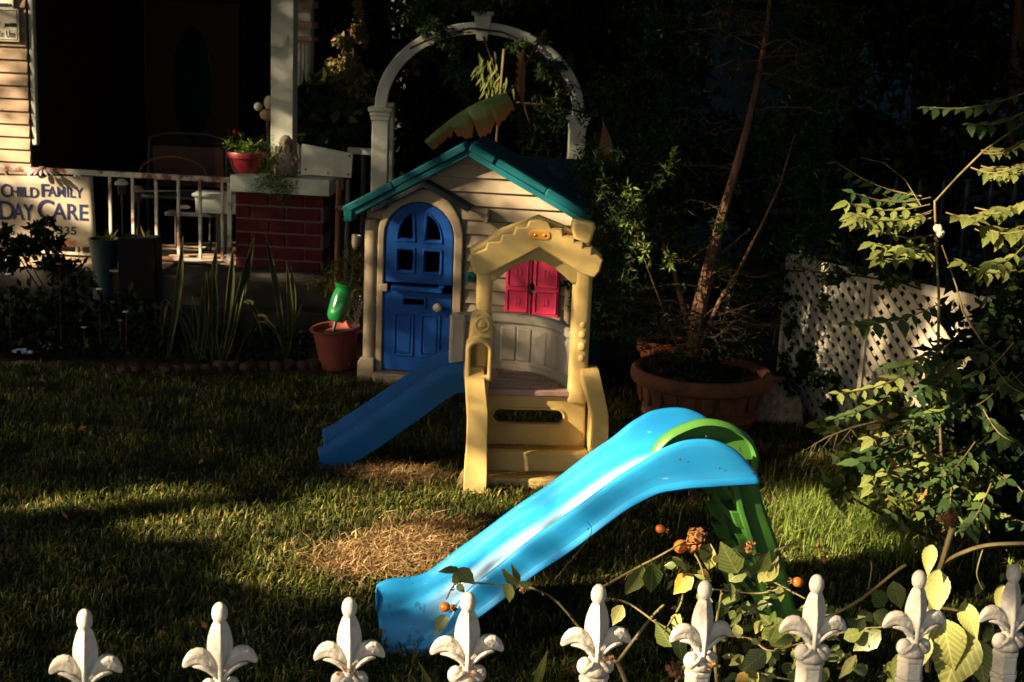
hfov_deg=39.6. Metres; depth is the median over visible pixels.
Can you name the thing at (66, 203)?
banner
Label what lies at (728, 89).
neighbour house
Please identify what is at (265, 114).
pale figurine
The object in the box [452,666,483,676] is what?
caught petals
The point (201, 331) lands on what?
snake plant
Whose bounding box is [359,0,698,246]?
garden tree
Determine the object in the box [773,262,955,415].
ivy vine
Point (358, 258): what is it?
potted plant
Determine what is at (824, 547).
clippings
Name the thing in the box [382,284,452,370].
lower door
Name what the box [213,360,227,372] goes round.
edging stone
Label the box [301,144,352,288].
white board
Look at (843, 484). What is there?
yellow green bush
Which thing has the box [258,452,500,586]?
straw grass
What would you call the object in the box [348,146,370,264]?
garden beam
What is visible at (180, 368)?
edging stone
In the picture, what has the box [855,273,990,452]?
lattice panel
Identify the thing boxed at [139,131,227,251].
porch chair
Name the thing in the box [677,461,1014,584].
weed tuft
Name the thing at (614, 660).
caught petals
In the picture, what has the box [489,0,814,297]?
garden tree
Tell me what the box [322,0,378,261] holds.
slender shrub
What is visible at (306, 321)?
flower bed
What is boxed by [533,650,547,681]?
blade leaf
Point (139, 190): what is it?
garden lamp
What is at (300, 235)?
brick pier
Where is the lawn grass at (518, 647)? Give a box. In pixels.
[0,359,1023,681]
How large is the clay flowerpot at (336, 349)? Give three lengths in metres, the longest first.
0.329 x 0.329 x 0.275 m
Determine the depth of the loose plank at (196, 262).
10.88 m
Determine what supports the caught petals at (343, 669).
attached to the picket fence at (220, 659)
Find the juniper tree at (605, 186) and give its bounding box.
[568,0,890,374]
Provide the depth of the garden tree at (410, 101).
12.18 m
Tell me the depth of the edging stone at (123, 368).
8.86 m
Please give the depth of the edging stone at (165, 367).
8.95 m
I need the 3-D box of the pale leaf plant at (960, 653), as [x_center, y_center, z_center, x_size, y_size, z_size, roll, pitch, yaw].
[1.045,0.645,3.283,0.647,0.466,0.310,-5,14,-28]
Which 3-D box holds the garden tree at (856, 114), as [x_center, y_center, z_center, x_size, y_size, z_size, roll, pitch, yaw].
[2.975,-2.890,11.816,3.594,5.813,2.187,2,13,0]
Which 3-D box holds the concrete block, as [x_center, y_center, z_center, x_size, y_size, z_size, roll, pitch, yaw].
[1.548,0.345,8.454,0.356,0.259,0.240,2,13,0]
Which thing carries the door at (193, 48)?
in the porch house at (107, 85)
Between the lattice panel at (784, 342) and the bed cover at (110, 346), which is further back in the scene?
the bed cover at (110, 346)
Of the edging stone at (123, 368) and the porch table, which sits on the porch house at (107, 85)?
the porch table
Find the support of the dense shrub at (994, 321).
on the ground at (612, 362)
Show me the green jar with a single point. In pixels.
(340, 304)
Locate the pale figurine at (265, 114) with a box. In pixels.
[254,95,270,169]
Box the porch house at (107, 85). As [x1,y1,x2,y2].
[0,0,390,328]
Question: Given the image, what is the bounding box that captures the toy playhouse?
[342,136,613,383]
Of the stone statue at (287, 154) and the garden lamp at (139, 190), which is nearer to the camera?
the stone statue at (287, 154)
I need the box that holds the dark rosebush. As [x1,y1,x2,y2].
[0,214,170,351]
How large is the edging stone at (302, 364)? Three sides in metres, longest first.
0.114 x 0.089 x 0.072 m
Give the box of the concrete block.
[753,375,803,425]
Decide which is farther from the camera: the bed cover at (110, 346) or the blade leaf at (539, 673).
the bed cover at (110, 346)
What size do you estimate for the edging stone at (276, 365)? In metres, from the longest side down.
0.120 x 0.094 x 0.076 m
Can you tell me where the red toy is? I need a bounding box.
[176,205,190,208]
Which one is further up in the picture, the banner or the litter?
the banner
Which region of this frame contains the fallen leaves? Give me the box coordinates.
[0,363,1022,681]
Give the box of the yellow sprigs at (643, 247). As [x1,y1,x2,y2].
[617,146,687,372]
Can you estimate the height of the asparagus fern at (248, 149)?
0.601 m
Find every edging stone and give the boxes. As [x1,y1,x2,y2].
[116,364,129,376]
[129,363,144,376]
[158,363,172,374]
[172,364,184,373]
[183,363,200,373]
[199,364,212,373]
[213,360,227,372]
[227,361,240,371]
[240,361,257,372]
[269,361,283,371]
[283,359,295,370]
[296,360,309,369]
[307,358,321,369]
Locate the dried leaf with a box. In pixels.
[595,122,614,163]
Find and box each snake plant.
[160,236,282,364]
[264,231,302,360]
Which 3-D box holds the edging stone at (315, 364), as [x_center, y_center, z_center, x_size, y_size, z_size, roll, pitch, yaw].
[-1.287,0.158,9.269,0.127,0.080,0.099,-3,18,-39]
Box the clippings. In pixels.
[689,514,965,585]
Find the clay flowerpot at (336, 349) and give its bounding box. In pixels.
[310,321,359,370]
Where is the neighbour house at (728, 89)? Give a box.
[419,0,1023,264]
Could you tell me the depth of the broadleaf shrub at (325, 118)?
10.97 m
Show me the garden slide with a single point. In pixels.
(633, 463)
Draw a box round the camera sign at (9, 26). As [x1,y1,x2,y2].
[0,8,19,41]
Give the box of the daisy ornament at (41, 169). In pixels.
[27,166,57,175]
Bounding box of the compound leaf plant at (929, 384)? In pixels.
[826,93,1023,556]
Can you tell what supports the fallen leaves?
on the ground at (612, 362)
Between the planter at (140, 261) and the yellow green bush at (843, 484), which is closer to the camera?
the yellow green bush at (843, 484)
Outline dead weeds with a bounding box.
[688,465,826,514]
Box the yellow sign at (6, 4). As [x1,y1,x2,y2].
[0,0,13,8]
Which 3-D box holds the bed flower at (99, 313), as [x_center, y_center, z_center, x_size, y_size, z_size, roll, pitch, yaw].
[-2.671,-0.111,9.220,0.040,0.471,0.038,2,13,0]
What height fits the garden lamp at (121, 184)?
0.616 m
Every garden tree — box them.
[263,0,581,237]
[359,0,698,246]
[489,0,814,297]
[664,0,1023,310]
[790,0,1023,323]
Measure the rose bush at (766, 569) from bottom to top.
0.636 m
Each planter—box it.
[88,230,117,299]
[118,225,161,302]
[630,353,772,431]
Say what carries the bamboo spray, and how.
on the ground at (612, 362)
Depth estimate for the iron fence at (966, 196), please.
9.62 m
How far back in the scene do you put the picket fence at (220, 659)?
2.39 m
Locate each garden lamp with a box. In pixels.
[114,179,128,234]
[130,186,144,233]
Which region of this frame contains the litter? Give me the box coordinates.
[12,348,37,353]
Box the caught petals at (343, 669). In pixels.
[336,662,356,676]
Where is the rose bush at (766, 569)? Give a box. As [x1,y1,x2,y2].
[434,507,959,681]
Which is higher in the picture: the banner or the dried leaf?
the dried leaf
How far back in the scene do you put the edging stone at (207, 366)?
9.01 m
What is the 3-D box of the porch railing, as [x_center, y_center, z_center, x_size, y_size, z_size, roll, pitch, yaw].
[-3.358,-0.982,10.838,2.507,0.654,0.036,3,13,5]
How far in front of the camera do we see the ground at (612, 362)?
7.12 m
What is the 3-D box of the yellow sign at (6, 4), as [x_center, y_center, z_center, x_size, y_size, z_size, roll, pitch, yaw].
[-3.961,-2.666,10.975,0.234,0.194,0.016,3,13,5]
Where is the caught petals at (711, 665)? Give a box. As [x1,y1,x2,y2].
[698,659,719,669]
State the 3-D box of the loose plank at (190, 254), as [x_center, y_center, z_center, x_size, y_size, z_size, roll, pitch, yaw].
[-2.455,-0.662,11.112,0.685,0.030,0.120,2,13,-1]
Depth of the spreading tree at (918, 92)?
12.75 m
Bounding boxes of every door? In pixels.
[144,0,240,206]
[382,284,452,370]
[385,202,453,285]
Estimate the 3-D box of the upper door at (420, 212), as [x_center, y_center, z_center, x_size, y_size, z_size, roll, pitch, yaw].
[-0.570,-0.605,8.797,0.430,0.505,0.043,4,13,8]
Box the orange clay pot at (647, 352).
[637,333,686,357]
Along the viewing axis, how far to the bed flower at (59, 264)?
9.20 m
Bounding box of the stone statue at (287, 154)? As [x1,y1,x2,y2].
[269,135,299,176]
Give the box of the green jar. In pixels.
[327,282,356,330]
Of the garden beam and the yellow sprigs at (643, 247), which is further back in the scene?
the garden beam
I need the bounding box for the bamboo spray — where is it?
[470,49,514,141]
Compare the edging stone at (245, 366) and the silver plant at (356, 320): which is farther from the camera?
the silver plant at (356, 320)
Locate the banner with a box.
[0,175,95,246]
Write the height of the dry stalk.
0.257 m
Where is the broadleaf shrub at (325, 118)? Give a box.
[297,66,389,151]
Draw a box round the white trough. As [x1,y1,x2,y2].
[192,190,235,253]
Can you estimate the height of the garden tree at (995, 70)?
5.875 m
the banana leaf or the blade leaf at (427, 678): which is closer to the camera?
the blade leaf at (427, 678)
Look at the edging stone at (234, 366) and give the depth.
9.10 m
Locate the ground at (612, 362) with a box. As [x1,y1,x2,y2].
[0,78,1023,681]
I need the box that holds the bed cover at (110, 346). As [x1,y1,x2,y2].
[0,315,315,363]
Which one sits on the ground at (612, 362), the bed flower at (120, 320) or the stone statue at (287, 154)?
the bed flower at (120, 320)
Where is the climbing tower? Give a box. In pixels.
[318,214,608,493]
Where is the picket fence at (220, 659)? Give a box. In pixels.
[49,564,1023,681]
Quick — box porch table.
[165,207,232,246]
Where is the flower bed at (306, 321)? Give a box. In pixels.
[0,294,361,342]
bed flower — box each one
[5,273,11,353]
[56,263,61,357]
[96,288,101,358]
[117,319,122,359]
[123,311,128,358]
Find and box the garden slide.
[375,407,794,656]
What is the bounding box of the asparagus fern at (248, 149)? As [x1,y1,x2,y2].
[213,128,301,208]
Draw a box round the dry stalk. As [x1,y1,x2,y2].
[803,420,877,464]
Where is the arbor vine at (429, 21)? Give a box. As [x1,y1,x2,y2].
[383,0,605,157]
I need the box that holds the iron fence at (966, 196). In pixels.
[758,175,1023,368]
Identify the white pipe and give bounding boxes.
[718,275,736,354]
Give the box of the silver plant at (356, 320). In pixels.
[348,296,362,350]
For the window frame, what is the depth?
14.06 m
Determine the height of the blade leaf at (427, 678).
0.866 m
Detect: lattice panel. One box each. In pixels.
[776,253,867,425]
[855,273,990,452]
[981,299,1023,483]
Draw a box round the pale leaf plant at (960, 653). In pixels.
[827,527,1023,681]
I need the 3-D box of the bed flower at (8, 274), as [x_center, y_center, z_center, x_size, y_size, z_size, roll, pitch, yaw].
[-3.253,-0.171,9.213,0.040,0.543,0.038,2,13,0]
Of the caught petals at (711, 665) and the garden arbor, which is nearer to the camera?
the caught petals at (711, 665)
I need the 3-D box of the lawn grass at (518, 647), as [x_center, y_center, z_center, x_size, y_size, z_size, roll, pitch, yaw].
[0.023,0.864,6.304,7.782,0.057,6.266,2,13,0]
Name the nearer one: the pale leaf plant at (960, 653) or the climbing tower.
the pale leaf plant at (960, 653)
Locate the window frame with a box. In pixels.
[739,0,833,89]
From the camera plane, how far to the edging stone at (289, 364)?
9.18 m
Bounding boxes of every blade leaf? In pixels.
[418,661,431,681]
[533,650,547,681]
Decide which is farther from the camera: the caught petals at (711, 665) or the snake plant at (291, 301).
the snake plant at (291, 301)
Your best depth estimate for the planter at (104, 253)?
10.46 m
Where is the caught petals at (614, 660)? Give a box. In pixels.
[593,652,615,662]
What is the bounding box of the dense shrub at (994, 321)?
[911,222,1023,557]
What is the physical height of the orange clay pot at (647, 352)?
0.400 m
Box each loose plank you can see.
[162,252,235,258]
[162,256,235,264]
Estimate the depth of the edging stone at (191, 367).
8.98 m
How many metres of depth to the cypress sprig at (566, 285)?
8.54 m
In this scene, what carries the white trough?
on the porch house at (107, 85)
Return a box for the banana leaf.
[424,29,546,149]
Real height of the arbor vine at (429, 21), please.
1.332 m
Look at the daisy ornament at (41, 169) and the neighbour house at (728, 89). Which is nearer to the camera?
the daisy ornament at (41, 169)
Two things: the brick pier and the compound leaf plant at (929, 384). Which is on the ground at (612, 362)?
the compound leaf plant at (929, 384)
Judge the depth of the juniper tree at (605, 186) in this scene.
8.12 m
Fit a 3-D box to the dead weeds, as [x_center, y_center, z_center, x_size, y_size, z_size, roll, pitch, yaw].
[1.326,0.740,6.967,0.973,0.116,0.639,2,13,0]
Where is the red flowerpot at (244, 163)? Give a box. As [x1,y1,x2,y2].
[227,150,265,173]
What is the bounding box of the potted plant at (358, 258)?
[300,242,364,296]
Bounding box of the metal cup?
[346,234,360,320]
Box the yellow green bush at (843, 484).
[804,358,1010,564]
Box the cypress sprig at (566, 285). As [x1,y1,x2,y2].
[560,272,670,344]
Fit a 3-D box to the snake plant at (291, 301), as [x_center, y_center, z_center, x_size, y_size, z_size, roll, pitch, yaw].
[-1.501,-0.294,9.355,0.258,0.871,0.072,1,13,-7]
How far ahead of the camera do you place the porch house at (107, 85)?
12.73 m
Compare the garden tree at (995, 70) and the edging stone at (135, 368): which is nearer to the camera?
the edging stone at (135, 368)
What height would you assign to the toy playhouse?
1.535 m
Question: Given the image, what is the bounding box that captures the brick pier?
[204,169,363,285]
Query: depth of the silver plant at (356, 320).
9.29 m
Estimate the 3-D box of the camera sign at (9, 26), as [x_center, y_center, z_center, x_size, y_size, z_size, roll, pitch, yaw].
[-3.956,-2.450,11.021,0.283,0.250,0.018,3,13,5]
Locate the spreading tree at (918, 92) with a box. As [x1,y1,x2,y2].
[898,15,942,283]
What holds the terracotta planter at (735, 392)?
on the ground at (612, 362)
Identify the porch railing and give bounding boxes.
[0,165,231,263]
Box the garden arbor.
[368,11,590,196]

